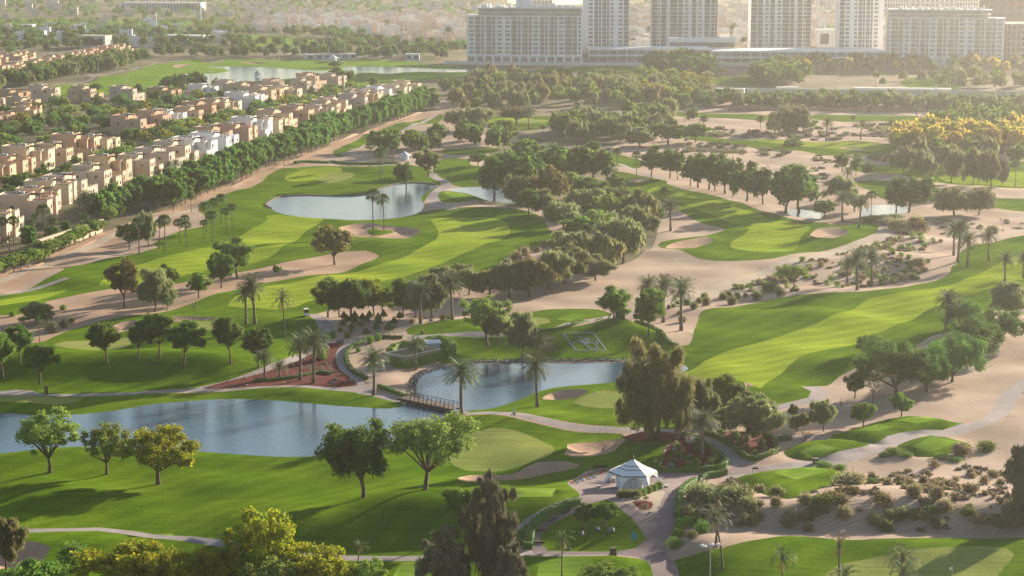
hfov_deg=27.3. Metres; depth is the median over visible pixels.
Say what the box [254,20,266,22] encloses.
house
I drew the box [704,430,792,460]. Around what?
hedge
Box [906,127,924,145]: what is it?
tree
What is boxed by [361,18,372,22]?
house
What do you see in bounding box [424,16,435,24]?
house
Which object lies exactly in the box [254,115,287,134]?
villa
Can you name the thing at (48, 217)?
date palm
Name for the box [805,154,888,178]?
dune scrub
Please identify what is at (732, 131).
date palm
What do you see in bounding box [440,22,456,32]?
house
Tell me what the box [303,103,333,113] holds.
villa
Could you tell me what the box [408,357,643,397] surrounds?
shore stones
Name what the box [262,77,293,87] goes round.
villa
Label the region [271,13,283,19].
house
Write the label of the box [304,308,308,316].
golf cart
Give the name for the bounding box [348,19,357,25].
house
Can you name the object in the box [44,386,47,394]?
marker
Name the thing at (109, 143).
villa
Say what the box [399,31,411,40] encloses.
house
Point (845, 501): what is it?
dune shrub
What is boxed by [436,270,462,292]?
weeping tree
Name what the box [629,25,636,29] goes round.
house
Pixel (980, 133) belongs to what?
tree
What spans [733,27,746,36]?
house
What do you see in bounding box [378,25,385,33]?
house
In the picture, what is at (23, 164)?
villa
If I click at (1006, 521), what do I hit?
dune shrub
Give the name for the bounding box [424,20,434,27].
house
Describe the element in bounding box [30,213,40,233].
fan palm
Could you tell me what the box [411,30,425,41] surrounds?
house
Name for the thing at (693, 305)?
bush
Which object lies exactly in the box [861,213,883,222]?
desert shrub
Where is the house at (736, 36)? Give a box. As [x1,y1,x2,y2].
[732,33,744,43]
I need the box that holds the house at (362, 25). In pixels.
[358,23,369,30]
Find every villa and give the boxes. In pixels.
[0,54,11,64]
[0,65,10,69]
[0,88,30,98]
[0,97,5,105]
[0,111,22,127]
[0,114,12,126]
[0,153,35,174]
[0,161,15,185]
[0,191,60,222]
[0,204,24,227]
[0,207,19,242]
[1,143,54,169]
[4,53,27,62]
[5,95,40,106]
[6,61,24,66]
[8,64,20,70]
[11,52,30,59]
[11,105,41,118]
[14,101,41,108]
[15,185,60,206]
[16,50,35,57]
[23,177,76,204]
[26,60,40,62]
[28,58,43,61]
[28,84,60,100]
[35,141,82,166]
[42,172,97,197]
[43,54,62,59]
[50,131,99,158]
[64,51,78,56]
[67,84,103,100]
[67,162,121,190]
[71,50,86,55]
[73,49,93,53]
[81,133,119,151]
[84,47,101,55]
[87,153,131,183]
[97,45,112,50]
[108,45,123,50]
[109,84,144,100]
[110,113,156,134]
[118,43,132,49]
[118,152,163,175]
[134,145,184,169]
[136,108,170,125]
[146,86,181,101]
[153,138,198,160]
[162,108,186,127]
[171,135,217,158]
[173,105,204,120]
[181,99,223,117]
[188,83,218,98]
[190,130,238,150]
[194,124,232,133]
[199,97,236,112]
[212,79,234,90]
[212,121,257,141]
[216,97,241,109]
[224,90,264,111]
[229,81,249,90]
[230,115,272,136]
[242,84,283,100]
[247,81,265,84]
[249,91,272,100]
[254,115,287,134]
[256,107,298,126]
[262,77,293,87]
[267,84,301,96]
[279,103,313,123]
[289,77,316,92]
[296,72,326,88]
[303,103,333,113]
[311,98,346,112]
[319,72,346,86]
[319,95,351,108]
[337,92,369,107]
[349,90,380,101]
[351,88,382,96]
[365,85,395,95]
[382,83,410,93]
[393,80,420,89]
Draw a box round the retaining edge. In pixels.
[265,182,434,207]
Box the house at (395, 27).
[386,24,399,30]
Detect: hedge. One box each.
[254,370,334,380]
[293,160,329,163]
[330,160,397,164]
[343,334,402,379]
[377,384,408,396]
[384,335,457,357]
[390,351,444,368]
[513,525,527,545]
[523,497,580,548]
[539,318,602,331]
[633,320,677,345]
[652,432,728,472]
[674,477,698,518]
[697,468,728,480]
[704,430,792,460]
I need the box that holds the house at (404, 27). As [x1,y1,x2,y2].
[403,24,414,30]
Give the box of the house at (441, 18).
[436,16,447,24]
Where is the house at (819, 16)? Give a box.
[815,14,825,23]
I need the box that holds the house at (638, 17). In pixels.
[634,16,641,22]
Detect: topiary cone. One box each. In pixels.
[338,319,346,326]
[340,311,346,318]
[344,314,350,323]
[348,322,355,328]
[351,311,358,317]
[351,316,357,322]
[356,318,364,327]
[358,312,364,321]
[362,327,369,334]
[363,315,370,322]
[367,310,373,317]
[372,321,380,328]
[373,312,381,319]
[374,317,382,324]
[380,309,387,318]
[384,321,395,330]
[390,316,398,323]
[396,311,403,318]
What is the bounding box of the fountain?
[254,70,260,76]
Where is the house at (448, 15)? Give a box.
[440,14,451,19]
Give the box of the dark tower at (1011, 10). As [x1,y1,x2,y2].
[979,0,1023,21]
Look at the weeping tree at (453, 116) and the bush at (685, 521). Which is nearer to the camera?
the bush at (685, 521)
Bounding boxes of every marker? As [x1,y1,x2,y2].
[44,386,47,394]
[609,547,616,555]
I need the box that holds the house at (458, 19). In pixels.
[454,17,462,22]
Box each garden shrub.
[315,345,328,359]
[327,329,336,338]
[343,332,350,337]
[366,335,373,343]
[374,333,382,340]
[438,314,446,320]
[616,489,625,497]
[623,489,629,497]
[626,489,634,497]
[633,489,642,497]
[639,487,648,495]
[644,486,652,493]
[648,483,658,490]
[656,480,663,488]
[667,454,675,463]
[674,443,682,448]
[675,449,682,456]
[683,454,690,460]
[685,434,696,443]
[685,459,693,466]
[691,455,700,466]
[693,443,700,451]
[707,457,714,464]
[712,455,719,462]
[713,425,725,434]
[729,430,739,439]
[735,438,745,444]
[740,443,750,451]
[743,433,751,441]
[745,426,758,435]
[757,437,766,447]
[762,431,772,438]
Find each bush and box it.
[0,561,21,575]
[9,310,15,316]
[44,320,58,332]
[51,556,72,575]
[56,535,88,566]
[58,316,68,327]
[59,303,66,309]
[68,317,76,322]
[510,249,523,261]
[519,244,531,254]
[532,245,541,251]
[541,240,548,247]
[665,536,684,549]
[671,528,686,537]
[674,515,694,526]
[674,522,686,529]
[678,314,686,321]
[683,297,690,304]
[686,529,697,539]
[687,512,702,523]
[689,301,698,308]
[693,519,712,533]
[695,296,701,302]
[700,291,708,298]
[700,296,710,305]
[719,292,727,299]
[724,289,732,296]
[726,294,738,304]
[733,291,740,297]
[751,289,763,300]
[775,287,786,296]
[811,460,834,468]
[832,463,846,470]
[877,451,890,457]
[883,447,906,456]
[899,452,913,457]
[931,452,950,459]
[947,456,961,461]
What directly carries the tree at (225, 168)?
on the track at (250, 181)
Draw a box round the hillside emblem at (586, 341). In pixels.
[562,332,606,350]
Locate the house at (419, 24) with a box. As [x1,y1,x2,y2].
[413,19,423,29]
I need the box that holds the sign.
[631,533,635,543]
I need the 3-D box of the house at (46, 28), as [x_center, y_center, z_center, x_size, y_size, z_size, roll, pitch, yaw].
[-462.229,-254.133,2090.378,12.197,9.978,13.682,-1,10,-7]
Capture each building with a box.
[304,53,357,58]
[405,53,419,59]
[668,37,735,46]
[814,29,834,47]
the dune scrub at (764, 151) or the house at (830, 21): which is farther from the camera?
the house at (830, 21)
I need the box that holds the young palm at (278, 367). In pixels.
[268,358,287,375]
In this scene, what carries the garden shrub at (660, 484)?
on the plaza
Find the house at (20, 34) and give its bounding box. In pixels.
[14,31,24,40]
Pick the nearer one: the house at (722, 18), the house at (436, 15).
the house at (722, 18)
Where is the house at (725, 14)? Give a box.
[722,12,733,17]
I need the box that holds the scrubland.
[0,0,1023,149]
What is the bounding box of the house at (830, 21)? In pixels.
[818,17,834,25]
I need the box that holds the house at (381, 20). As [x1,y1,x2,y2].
[373,19,384,24]
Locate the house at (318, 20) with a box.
[313,19,321,26]
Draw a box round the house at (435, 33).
[431,31,440,40]
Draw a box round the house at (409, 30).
[405,26,414,34]
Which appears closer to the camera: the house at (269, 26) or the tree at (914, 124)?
the tree at (914, 124)
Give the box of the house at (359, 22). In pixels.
[355,20,367,30]
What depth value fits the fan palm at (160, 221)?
670.68 m
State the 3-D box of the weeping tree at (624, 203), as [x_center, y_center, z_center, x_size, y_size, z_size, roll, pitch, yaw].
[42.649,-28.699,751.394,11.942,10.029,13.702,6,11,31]
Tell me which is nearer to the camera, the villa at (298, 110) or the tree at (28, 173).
the tree at (28, 173)
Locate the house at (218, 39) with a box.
[213,36,224,43]
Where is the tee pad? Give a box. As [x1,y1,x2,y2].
[394,192,954,575]
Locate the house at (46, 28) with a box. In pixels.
[39,27,50,34]
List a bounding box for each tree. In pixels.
[0,174,10,183]
[0,184,16,192]
[0,188,14,191]
[0,256,17,272]
[0,332,17,378]
[0,516,28,569]
[4,323,34,363]
[7,252,21,271]
[8,173,28,185]
[14,179,23,186]
[14,405,80,472]
[17,254,31,269]
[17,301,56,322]
[17,556,62,575]
[18,249,38,267]
[19,170,32,178]
[19,225,36,249]
[22,344,60,383]
[27,247,44,265]
[29,173,42,177]
[32,241,54,259]
[33,163,49,176]
[37,249,50,263]
[42,168,63,174]
[43,225,59,236]
[43,238,62,253]
[45,241,63,256]
[54,235,71,250]
[59,161,75,171]
[60,220,70,230]
[60,234,77,248]
[64,537,182,575]
[67,228,84,243]
[67,232,78,246]
[70,156,81,163]
[71,223,88,241]
[80,219,99,236]
[80,421,130,474]
[81,223,92,239]
[85,322,121,363]
[86,192,105,219]
[89,83,102,92]
[95,219,103,234]
[99,188,117,218]
[100,205,117,222]
[100,220,109,228]
[102,181,123,205]
[102,256,139,307]
[110,423,202,484]
[115,223,141,249]
[116,203,125,217]
[118,186,132,206]
[122,181,142,211]
[127,320,152,358]
[130,174,152,208]
[133,540,196,575]
[134,267,178,311]
[136,210,156,245]
[142,312,179,357]
[143,174,163,207]
[150,174,168,205]
[157,262,179,292]
[158,75,174,88]
[161,167,178,179]
[161,178,184,209]
[165,319,207,365]
[170,73,197,89]
[172,166,186,177]
[175,172,197,203]
[176,177,187,205]
[179,166,190,173]
[181,159,200,168]
[185,71,207,82]
[185,544,252,575]
[186,168,210,199]
[186,270,212,297]
[187,159,203,167]
[198,156,217,165]
[198,168,209,195]
[201,162,216,193]
[204,153,216,158]
[205,160,224,190]
[206,253,235,287]
[210,235,254,278]
[211,315,244,363]
[215,150,231,157]
[216,157,230,187]
[216,505,301,575]
[222,159,235,186]
[223,145,236,157]
[226,156,242,184]
[233,142,249,151]
[235,150,252,180]
[237,552,308,575]
[240,327,274,367]
[241,156,254,178]
[242,141,253,148]
[245,148,262,174]
[250,137,264,145]
[252,141,266,170]
[254,147,267,172]
[261,142,272,165]
[262,141,274,166]
[268,135,285,164]
[272,265,281,271]
[273,132,291,161]
[283,541,358,575]
[284,133,293,160]
[287,128,297,132]
[288,137,296,158]
[289,132,304,157]
[297,127,310,154]
[304,126,319,152]
[307,114,322,124]
[307,126,316,152]
[310,224,353,264]
[310,275,341,316]
[312,125,323,150]
[314,417,391,497]
[315,123,330,148]
[317,111,331,117]
[318,114,326,122]
[320,122,333,146]
[324,117,342,139]
[325,117,338,141]
[325,276,375,318]
[326,65,347,75]
[326,120,337,144]
[327,299,348,316]
[328,61,343,67]
[328,111,335,116]
[334,112,348,138]
[340,116,351,136]
[344,70,355,78]
[345,112,353,134]
[347,109,360,133]
[351,556,388,575]
[357,104,371,129]
[357,109,370,132]
[360,277,386,315]
[368,107,380,127]
[370,284,395,311]
[372,100,388,124]
[374,105,382,125]
[378,97,391,120]
[378,409,482,489]
[381,94,392,100]
[385,100,395,121]
[387,276,412,316]
[390,101,398,118]
[392,162,413,187]
[393,97,405,119]
[395,95,407,118]
[401,96,411,117]
[401,280,430,317]
[402,94,413,115]
[410,91,422,111]
[411,94,418,113]
[412,148,443,175]
[414,523,469,575]
[417,272,449,317]
[420,90,430,111]
[424,90,430,109]
[426,87,438,108]
[429,267,437,274]
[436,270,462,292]
[437,265,455,276]
[440,487,481,512]
[443,109,464,125]
[449,262,473,271]
[455,267,480,294]
[457,468,520,575]
[458,106,496,127]
[458,294,512,345]
[468,152,486,165]
[471,265,510,293]
[474,155,516,199]
[483,151,502,166]
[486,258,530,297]
[486,309,511,343]
[492,541,528,575]
[498,106,537,122]
[498,148,537,183]
[501,172,528,205]
[506,310,543,356]
[508,256,558,297]
[510,138,544,156]
[512,187,528,206]
[515,188,539,214]
[517,145,553,183]
[524,173,544,190]
[530,187,556,212]
[535,142,578,172]
[537,164,573,195]
[538,249,576,289]
[542,198,581,226]
[545,228,591,251]
[551,116,578,137]
[551,242,598,283]
[558,216,598,233]
[561,187,606,214]
[563,170,585,196]
[565,145,598,175]
[572,502,598,529]
[575,176,608,190]
[576,209,616,233]
[576,559,625,575]
[581,140,616,177]
[582,230,626,264]
[583,253,618,280]
[592,192,624,212]
[593,214,646,262]
[594,502,618,527]
[595,285,632,322]
[599,187,632,201]
[605,173,624,187]
[612,565,640,575]
[613,335,695,439]
[616,194,629,215]
[619,204,661,234]
[621,126,654,146]
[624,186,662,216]
[633,287,665,335]
[639,144,663,174]
[647,123,689,144]
[655,148,685,177]
[657,208,665,217]
[667,150,684,179]
[679,151,706,187]
[681,154,692,185]
[686,122,710,141]
[689,374,722,420]
[691,152,727,189]
[701,153,717,190]
[705,157,733,193]
[706,372,746,407]
[712,157,744,195]
[712,391,790,436]
[723,387,753,407]
[728,160,758,200]
[746,165,774,204]
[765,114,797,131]
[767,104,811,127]
[769,164,813,212]
[773,264,810,286]
[777,163,823,211]
[782,138,804,149]
[787,404,798,414]
[787,412,810,430]
[796,120,818,130]
[798,430,812,440]
[808,398,838,430]
[812,199,835,217]
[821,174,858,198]
[832,152,849,171]
[842,370,865,397]
[846,190,867,211]
[849,336,933,393]
[849,401,877,425]
[850,156,863,175]
[855,334,885,350]
[860,161,874,174]
[865,377,880,404]
[883,176,909,212]
[887,392,913,416]
[888,150,898,170]
[891,132,914,148]
[891,175,941,212]
[894,145,916,173]
[898,339,952,391]
[906,121,920,130]
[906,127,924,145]
[909,148,935,174]
[917,123,940,134]
[917,155,939,176]
[924,124,946,153]
[928,330,991,381]
[931,185,971,215]
[934,143,957,165]
[939,296,983,325]
[941,121,962,130]
[942,148,966,183]
[944,131,963,148]
[948,311,1006,355]
[958,127,970,151]
[961,118,978,131]
[961,145,980,184]
[963,147,981,154]
[967,187,996,214]
[968,127,991,148]
[974,148,1001,187]
[978,120,995,128]
[980,305,1023,337]
[987,127,1002,145]
[988,280,1023,316]
[994,126,1018,152]
[996,157,1009,186]
[1001,444,1023,526]
[1004,128,1023,146]
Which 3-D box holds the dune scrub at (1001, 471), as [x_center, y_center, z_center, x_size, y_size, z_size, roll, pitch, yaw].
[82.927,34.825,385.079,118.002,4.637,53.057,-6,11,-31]
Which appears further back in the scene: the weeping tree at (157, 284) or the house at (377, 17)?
the house at (377, 17)
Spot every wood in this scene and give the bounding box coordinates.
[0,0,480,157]
[0,0,1023,150]
[0,40,1015,147]
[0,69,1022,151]
[2,81,367,154]
[447,50,1023,108]
[490,65,677,101]
[792,52,1023,147]
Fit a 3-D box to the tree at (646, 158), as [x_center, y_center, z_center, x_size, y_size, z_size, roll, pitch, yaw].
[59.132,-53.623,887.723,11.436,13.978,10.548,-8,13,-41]
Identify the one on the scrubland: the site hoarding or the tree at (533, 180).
the site hoarding
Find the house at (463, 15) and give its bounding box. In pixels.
[459,14,468,21]
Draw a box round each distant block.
[531,0,552,6]
[816,0,835,7]
[884,0,908,12]
[909,0,953,8]
[954,0,977,8]
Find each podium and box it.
[587,46,711,61]
[712,48,884,62]
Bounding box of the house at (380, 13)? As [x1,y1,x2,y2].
[375,12,384,18]
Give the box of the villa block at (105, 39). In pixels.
[77,35,111,47]
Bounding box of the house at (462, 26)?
[453,25,466,34]
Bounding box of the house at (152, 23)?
[147,21,158,28]
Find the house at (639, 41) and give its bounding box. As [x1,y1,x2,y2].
[633,36,649,45]
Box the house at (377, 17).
[371,15,381,18]
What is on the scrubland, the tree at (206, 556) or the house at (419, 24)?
the house at (419, 24)
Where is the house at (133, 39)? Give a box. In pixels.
[131,36,137,44]
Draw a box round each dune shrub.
[677,504,698,517]
[683,480,724,502]
[720,483,758,501]
[731,495,760,509]
[737,512,748,520]
[743,513,759,525]
[753,508,765,516]
[765,485,787,496]
[769,495,785,507]
[777,514,797,528]
[783,508,798,518]
[796,492,810,504]
[796,509,811,522]
[801,520,814,531]
[805,502,831,516]
[807,511,817,521]
[808,492,838,506]
[817,489,849,504]
[830,468,868,485]
[835,504,855,520]
[836,493,850,505]
[838,484,861,494]
[864,477,875,483]
[864,511,883,527]
[870,492,897,508]
[877,518,894,531]
[882,507,901,523]
[889,470,905,475]
[890,504,916,520]
[905,472,924,478]
[905,483,923,497]
[907,506,935,519]
[918,503,942,515]
[927,483,945,500]
[929,514,946,529]
[934,498,957,512]
[950,441,976,456]
[959,505,976,516]
[965,511,994,523]
[975,439,999,451]
[986,512,1003,521]
[989,515,1021,529]
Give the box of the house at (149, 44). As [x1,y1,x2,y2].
[135,37,152,46]
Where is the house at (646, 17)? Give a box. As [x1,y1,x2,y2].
[642,15,649,19]
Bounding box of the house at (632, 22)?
[629,19,635,25]
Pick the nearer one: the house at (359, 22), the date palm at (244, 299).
the date palm at (244, 299)
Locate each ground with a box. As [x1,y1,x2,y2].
[0,66,1023,575]
[0,90,657,268]
[2,90,1023,573]
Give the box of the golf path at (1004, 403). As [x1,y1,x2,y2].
[0,63,1023,560]
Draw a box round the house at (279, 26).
[274,24,282,30]
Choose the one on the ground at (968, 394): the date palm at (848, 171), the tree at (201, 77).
the date palm at (848, 171)
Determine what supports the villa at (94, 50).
on the scrubland
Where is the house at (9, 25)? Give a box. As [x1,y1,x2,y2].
[4,23,12,30]
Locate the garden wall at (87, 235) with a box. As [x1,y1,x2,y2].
[37,219,103,248]
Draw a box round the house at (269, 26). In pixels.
[266,23,279,32]
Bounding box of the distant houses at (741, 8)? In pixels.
[0,0,978,20]
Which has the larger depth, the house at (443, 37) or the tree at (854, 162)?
the house at (443, 37)
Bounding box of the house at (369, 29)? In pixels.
[364,26,371,34]
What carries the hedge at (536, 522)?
on the ground at (968, 394)
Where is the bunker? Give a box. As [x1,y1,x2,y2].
[0,59,868,568]
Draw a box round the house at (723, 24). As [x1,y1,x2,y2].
[718,22,730,27]
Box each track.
[0,112,445,293]
[0,205,200,282]
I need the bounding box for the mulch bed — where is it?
[204,343,773,509]
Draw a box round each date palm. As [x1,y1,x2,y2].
[2,235,15,250]
[42,213,58,225]
[44,162,53,169]
[54,121,64,131]
[72,197,83,211]
[74,188,96,220]
[95,144,103,150]
[97,99,104,105]
[116,188,126,215]
[129,103,136,110]
[131,189,141,211]
[136,103,144,109]
[151,168,162,175]
[163,160,173,167]
[170,159,179,166]
[230,284,256,324]
[235,271,266,324]
[253,349,275,377]
[283,332,312,379]
[295,326,330,382]
[356,345,389,395]
[403,336,426,369]
[406,278,433,323]
[436,270,465,319]
[443,356,481,416]
[519,350,554,406]
[522,105,534,128]
[590,104,600,111]
[634,274,658,306]
[649,273,677,322]
[650,120,660,138]
[659,186,669,198]
[661,196,681,230]
[665,276,696,330]
[665,387,696,439]
[686,406,720,455]
[687,409,711,437]
[728,129,736,139]
[767,118,779,139]
[821,117,834,139]
[834,189,853,220]
[837,256,855,282]
[841,166,854,179]
[844,247,868,289]
[852,193,872,227]
[856,119,867,139]
[861,245,884,285]
[884,119,894,131]
[912,104,921,116]
[933,288,962,333]
[944,221,962,255]
[945,217,973,261]
[957,230,978,266]
[978,227,1000,259]
[994,251,1017,282]
[1013,250,1023,277]
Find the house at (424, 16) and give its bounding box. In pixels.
[420,13,430,21]
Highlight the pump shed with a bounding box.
[424,339,441,347]
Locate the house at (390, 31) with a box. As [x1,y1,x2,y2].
[383,28,393,35]
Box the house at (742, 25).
[737,24,746,27]
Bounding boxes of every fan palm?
[0,216,7,245]
[6,215,18,245]
[25,220,34,225]
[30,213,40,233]
[35,203,50,233]
[48,218,57,224]
[131,217,145,254]
[153,219,166,248]
[157,214,170,250]
[161,298,174,316]
[173,218,183,242]
[179,215,189,236]
[179,220,191,247]
[186,195,194,211]
[197,201,211,231]
[199,219,208,238]
[205,210,217,241]
[209,197,219,226]
[215,194,226,222]
[219,207,231,233]
[227,204,237,227]
[279,152,287,171]
[364,142,374,166]
[365,188,381,229]
[372,147,385,182]
[375,193,390,229]
[377,145,387,173]
[388,140,399,171]
[573,102,581,108]
[613,147,621,170]
[631,151,641,175]
[645,148,657,177]
[680,100,688,120]
[700,116,707,136]
[756,115,764,138]
[866,191,877,215]
[1010,160,1021,186]
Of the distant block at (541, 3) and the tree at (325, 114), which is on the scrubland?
the distant block at (541, 3)
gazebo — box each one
[327,55,338,61]
[395,150,412,160]
[598,455,667,489]
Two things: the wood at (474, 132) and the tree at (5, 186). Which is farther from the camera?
the wood at (474, 132)
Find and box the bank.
[441,359,633,367]
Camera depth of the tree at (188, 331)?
482.63 m
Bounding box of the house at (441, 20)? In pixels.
[437,19,446,24]
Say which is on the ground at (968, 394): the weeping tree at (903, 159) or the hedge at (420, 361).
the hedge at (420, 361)
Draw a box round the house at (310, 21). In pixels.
[307,19,320,25]
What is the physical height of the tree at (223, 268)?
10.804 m
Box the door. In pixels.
[631,479,636,488]
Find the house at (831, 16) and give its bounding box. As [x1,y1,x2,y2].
[825,14,834,18]
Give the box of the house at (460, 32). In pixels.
[454,30,463,35]
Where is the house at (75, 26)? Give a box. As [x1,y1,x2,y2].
[71,24,85,29]
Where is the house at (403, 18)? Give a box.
[399,15,409,20]
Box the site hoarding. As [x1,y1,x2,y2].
[747,88,1023,95]
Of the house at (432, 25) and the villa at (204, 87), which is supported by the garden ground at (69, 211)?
the villa at (204, 87)
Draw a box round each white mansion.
[3,24,34,28]
[165,34,210,43]
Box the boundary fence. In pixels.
[727,108,942,111]
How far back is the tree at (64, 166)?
884.40 m
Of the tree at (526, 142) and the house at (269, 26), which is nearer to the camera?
the tree at (526, 142)
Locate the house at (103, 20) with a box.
[96,18,109,26]
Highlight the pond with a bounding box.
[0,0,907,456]
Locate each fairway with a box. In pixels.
[0,118,1023,387]
[2,19,502,95]
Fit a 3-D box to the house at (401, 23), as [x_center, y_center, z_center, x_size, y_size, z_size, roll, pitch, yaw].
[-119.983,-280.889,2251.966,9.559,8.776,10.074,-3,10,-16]
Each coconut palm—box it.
[32,316,43,341]
[190,302,197,320]
[269,287,295,337]
[352,539,369,565]
[549,526,574,575]
[697,501,734,568]
[700,483,734,546]
[769,544,797,575]
[829,563,862,575]
[883,540,922,575]
[888,559,917,575]
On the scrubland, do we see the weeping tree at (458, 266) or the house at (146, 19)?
the house at (146, 19)
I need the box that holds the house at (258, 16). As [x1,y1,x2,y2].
[253,14,264,21]
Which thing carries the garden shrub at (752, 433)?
on the mulch bed
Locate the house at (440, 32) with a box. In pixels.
[432,30,442,34]
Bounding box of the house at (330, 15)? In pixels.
[326,13,334,19]
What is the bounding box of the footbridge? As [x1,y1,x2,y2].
[397,391,458,411]
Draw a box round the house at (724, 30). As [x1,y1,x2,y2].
[717,26,729,33]
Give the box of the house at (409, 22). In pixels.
[405,20,414,26]
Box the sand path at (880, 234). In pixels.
[661,227,898,306]
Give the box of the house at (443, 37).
[436,35,449,41]
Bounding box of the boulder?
[607,527,614,532]
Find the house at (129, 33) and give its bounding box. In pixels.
[119,29,134,40]
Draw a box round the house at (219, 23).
[213,21,224,29]
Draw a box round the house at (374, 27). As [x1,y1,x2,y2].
[370,23,378,31]
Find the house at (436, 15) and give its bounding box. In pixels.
[431,13,438,17]
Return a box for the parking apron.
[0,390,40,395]
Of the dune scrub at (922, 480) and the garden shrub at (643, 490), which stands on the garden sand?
the garden shrub at (643, 490)
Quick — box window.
[820,33,828,43]
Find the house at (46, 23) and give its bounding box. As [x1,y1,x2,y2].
[44,22,56,29]
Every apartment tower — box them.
[582,0,628,59]
[649,0,717,47]
[747,0,811,47]
[835,0,883,49]
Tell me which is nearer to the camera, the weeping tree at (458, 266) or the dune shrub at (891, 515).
the dune shrub at (891, 515)
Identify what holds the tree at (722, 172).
on the ground at (968, 394)
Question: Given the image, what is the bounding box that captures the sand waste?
[0,251,377,342]
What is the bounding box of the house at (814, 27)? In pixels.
[811,26,819,32]
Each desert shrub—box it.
[760,281,780,291]
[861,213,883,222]
[876,214,904,219]
[876,216,895,223]
[886,216,911,229]
[891,228,918,234]
[904,213,925,226]
[912,218,931,232]
[912,256,926,267]
[920,266,927,271]
[986,224,999,233]
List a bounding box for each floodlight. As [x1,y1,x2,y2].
[700,543,719,575]
[827,532,849,575]
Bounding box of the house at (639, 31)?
[635,27,649,37]
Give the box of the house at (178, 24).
[172,22,182,29]
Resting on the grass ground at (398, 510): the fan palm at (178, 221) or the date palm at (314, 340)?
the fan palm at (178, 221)
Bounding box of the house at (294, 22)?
[287,19,297,25]
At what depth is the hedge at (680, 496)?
365.65 m
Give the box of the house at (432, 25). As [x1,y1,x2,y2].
[426,23,445,30]
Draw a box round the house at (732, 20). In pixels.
[728,19,736,24]
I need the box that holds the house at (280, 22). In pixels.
[272,19,284,26]
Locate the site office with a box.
[854,87,951,89]
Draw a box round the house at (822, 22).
[819,19,826,26]
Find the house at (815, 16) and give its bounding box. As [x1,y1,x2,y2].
[813,13,820,19]
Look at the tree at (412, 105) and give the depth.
1174.68 m
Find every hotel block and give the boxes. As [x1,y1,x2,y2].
[466,0,584,61]
[885,5,1004,63]
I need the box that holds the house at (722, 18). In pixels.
[719,16,731,21]
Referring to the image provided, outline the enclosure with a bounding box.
[385,345,440,362]
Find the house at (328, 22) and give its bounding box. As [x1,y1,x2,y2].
[325,19,335,25]
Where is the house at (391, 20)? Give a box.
[385,17,395,24]
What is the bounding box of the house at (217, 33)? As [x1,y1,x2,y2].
[213,30,226,39]
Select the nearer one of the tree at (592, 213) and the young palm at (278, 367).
the young palm at (278, 367)
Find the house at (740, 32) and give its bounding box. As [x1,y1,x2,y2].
[733,29,743,37]
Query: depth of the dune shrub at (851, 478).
381.56 m
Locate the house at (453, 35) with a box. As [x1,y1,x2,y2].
[445,33,456,41]
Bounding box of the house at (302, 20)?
[299,17,306,26]
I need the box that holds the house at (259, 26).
[250,22,266,30]
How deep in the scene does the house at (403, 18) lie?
2364.20 m
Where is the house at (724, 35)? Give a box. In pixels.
[717,34,729,36]
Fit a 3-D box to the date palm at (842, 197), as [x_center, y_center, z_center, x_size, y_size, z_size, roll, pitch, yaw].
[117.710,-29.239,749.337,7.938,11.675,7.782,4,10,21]
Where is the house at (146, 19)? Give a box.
[142,17,154,26]
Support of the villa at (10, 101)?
on the garden ground at (69, 211)
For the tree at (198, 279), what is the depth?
582.02 m
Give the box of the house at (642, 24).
[637,22,649,26]
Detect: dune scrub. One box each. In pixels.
[675,142,791,156]
[676,141,784,156]
[684,463,1008,530]
[685,458,1012,527]
[686,473,1008,529]
[687,457,1006,531]
[706,122,889,139]
[706,123,891,140]
[731,231,934,290]
[732,236,936,294]
[745,240,941,290]
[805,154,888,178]
[809,154,888,177]
[875,219,1008,237]
[925,218,1023,233]
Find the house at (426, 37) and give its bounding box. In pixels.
[421,35,433,40]
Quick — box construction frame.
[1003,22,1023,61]
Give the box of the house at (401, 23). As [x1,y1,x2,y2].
[394,21,404,28]
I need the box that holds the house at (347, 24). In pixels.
[341,21,356,31]
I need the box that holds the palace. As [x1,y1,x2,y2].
[121,2,205,11]
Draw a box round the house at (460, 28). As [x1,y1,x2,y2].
[455,27,464,34]
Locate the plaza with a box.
[532,465,769,575]
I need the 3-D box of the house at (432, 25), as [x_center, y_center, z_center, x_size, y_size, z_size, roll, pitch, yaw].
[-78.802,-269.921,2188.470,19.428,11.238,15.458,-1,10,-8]
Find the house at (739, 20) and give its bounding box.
[734,18,742,22]
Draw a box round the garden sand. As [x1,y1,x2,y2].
[619,491,664,512]
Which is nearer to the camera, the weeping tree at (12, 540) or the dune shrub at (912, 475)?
the weeping tree at (12, 540)
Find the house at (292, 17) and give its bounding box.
[289,15,296,23]
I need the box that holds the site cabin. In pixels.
[776,86,798,88]
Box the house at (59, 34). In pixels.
[57,31,63,39]
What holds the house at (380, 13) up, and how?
on the scrubland
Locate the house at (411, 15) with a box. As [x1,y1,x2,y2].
[406,13,413,18]
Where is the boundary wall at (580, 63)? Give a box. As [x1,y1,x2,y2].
[445,61,990,67]
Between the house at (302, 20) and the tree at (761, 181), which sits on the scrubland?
the house at (302, 20)
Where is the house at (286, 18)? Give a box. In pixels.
[284,16,288,25]

